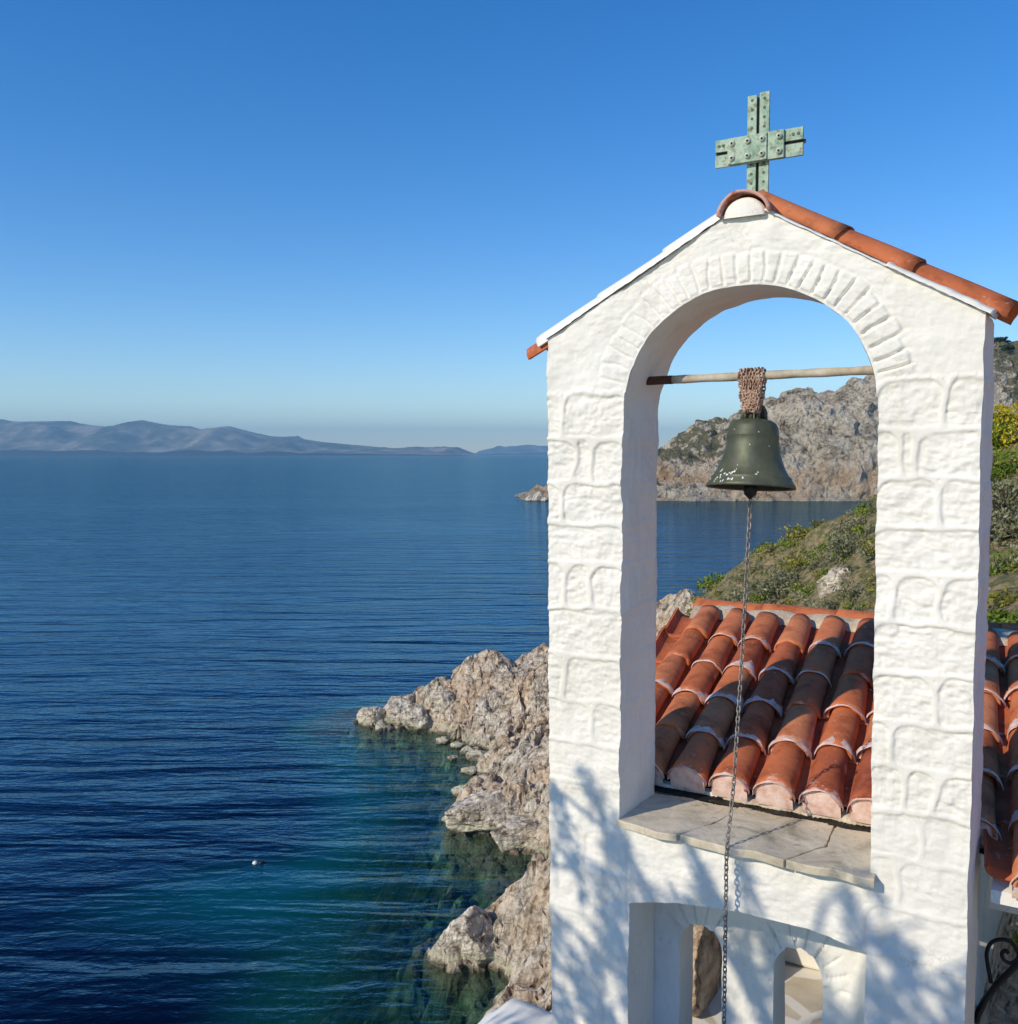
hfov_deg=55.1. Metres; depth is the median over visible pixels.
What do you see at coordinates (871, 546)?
shrub
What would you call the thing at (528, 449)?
distant hills
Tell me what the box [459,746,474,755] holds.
shore rock
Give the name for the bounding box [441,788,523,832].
slab rock
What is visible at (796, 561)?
shrub
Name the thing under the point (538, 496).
islet
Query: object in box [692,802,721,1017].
rock bank
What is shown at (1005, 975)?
iron scroll
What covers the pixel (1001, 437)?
shrub
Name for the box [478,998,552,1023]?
parapet
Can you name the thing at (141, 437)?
hills
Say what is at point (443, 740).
shore rock
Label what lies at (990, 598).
olive scrub
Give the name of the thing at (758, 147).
metal cross
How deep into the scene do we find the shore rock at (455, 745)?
46.48 m
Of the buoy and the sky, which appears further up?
the sky
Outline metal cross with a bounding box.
[715,91,805,191]
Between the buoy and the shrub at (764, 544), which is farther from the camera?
the shrub at (764, 544)
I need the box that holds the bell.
[706,405,795,498]
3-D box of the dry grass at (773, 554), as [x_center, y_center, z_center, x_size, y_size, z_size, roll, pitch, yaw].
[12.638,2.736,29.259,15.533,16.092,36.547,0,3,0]
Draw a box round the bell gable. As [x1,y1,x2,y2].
[526,189,1017,1023]
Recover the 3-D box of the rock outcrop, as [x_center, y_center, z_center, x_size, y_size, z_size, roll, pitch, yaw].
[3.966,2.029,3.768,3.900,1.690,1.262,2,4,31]
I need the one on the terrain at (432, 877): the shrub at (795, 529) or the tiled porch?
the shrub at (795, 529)
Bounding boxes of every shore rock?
[436,736,450,745]
[447,755,457,760]
[450,741,464,749]
[451,785,463,797]
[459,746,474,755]
[461,766,476,776]
[466,750,486,761]
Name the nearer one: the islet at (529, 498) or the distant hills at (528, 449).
the islet at (529, 498)
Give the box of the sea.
[0,454,875,1023]
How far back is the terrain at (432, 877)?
34.65 m
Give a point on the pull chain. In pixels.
(725, 915)
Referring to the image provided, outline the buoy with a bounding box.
[252,860,263,864]
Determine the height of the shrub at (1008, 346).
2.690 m
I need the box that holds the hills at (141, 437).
[0,419,478,454]
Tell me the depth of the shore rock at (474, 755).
44.72 m
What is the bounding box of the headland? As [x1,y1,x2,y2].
[515,340,1017,500]
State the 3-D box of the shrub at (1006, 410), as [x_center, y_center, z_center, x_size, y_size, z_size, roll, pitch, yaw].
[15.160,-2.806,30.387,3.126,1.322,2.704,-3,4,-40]
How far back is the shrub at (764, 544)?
42.12 m
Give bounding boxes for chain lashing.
[737,367,766,413]
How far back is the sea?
63.04 m
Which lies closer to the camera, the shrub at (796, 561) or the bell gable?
the bell gable
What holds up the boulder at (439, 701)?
on the terrain at (432, 877)
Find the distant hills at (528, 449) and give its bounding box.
[475,444,547,453]
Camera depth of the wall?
5.93 m
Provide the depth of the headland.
306.42 m
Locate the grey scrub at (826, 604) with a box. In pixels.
[682,409,1017,615]
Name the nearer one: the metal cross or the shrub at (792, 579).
the metal cross
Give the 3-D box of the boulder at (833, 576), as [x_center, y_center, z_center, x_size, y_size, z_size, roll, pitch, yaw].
[8.980,2.181,26.109,1.246,1.514,0.978,2,4,35]
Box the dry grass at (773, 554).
[686,468,1017,615]
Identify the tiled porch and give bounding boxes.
[654,598,1017,1005]
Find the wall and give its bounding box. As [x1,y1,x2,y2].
[785,947,819,970]
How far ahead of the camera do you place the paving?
5.57 m
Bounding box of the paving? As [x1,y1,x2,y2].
[692,961,822,1023]
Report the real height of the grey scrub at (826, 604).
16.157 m
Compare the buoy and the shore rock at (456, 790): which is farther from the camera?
the shore rock at (456, 790)
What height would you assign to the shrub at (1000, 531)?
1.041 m
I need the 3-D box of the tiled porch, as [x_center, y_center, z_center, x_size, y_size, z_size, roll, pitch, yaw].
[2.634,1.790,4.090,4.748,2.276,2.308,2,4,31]
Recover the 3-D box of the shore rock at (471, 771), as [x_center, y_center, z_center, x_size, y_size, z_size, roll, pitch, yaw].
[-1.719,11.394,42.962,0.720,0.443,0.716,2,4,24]
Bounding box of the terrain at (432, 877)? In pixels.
[308,431,1017,1023]
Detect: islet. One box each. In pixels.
[525,495,532,500]
[532,491,542,500]
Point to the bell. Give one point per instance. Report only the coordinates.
(751, 464)
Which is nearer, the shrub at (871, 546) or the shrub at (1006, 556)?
the shrub at (1006, 556)
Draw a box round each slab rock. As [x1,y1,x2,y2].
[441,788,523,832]
[490,815,538,853]
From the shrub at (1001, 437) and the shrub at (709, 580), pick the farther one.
the shrub at (709, 580)
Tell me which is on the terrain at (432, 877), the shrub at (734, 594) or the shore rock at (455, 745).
the shrub at (734, 594)
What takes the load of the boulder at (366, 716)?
in the sea
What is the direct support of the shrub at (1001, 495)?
on the terrain at (432, 877)
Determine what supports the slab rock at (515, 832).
on the terrain at (432, 877)
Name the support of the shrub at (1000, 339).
on the headland
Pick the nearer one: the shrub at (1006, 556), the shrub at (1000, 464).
the shrub at (1006, 556)
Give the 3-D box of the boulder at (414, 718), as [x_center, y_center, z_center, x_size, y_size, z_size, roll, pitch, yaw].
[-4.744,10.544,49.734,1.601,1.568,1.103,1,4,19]
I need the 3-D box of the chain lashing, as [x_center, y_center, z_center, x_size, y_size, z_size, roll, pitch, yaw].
[0.932,-0.467,3.746,0.105,0.179,0.079,2,4,31]
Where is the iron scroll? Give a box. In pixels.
[974,937,1017,1023]
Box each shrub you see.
[697,572,723,594]
[727,582,770,601]
[743,569,800,598]
[749,542,778,555]
[777,549,822,571]
[779,523,813,543]
[824,531,866,564]
[861,538,874,555]
[989,505,1017,544]
[989,544,1017,573]
[990,447,1017,482]
[991,475,1017,515]
[992,402,1017,426]
[992,416,1017,449]
[994,336,1010,342]
[998,344,1014,349]
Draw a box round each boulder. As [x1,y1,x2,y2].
[356,706,385,727]
[387,697,412,726]
[400,703,429,733]
[428,689,454,715]
[439,905,495,963]
[816,566,853,598]
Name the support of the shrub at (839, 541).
on the terrain at (432, 877)
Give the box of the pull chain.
[722,499,751,1023]
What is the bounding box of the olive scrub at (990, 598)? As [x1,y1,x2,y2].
[685,414,1017,613]
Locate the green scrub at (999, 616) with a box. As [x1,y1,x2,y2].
[748,420,1017,622]
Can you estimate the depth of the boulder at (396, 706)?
50.18 m
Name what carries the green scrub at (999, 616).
on the terrain at (432, 877)
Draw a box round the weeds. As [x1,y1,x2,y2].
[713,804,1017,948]
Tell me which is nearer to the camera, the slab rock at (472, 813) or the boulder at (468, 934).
the boulder at (468, 934)

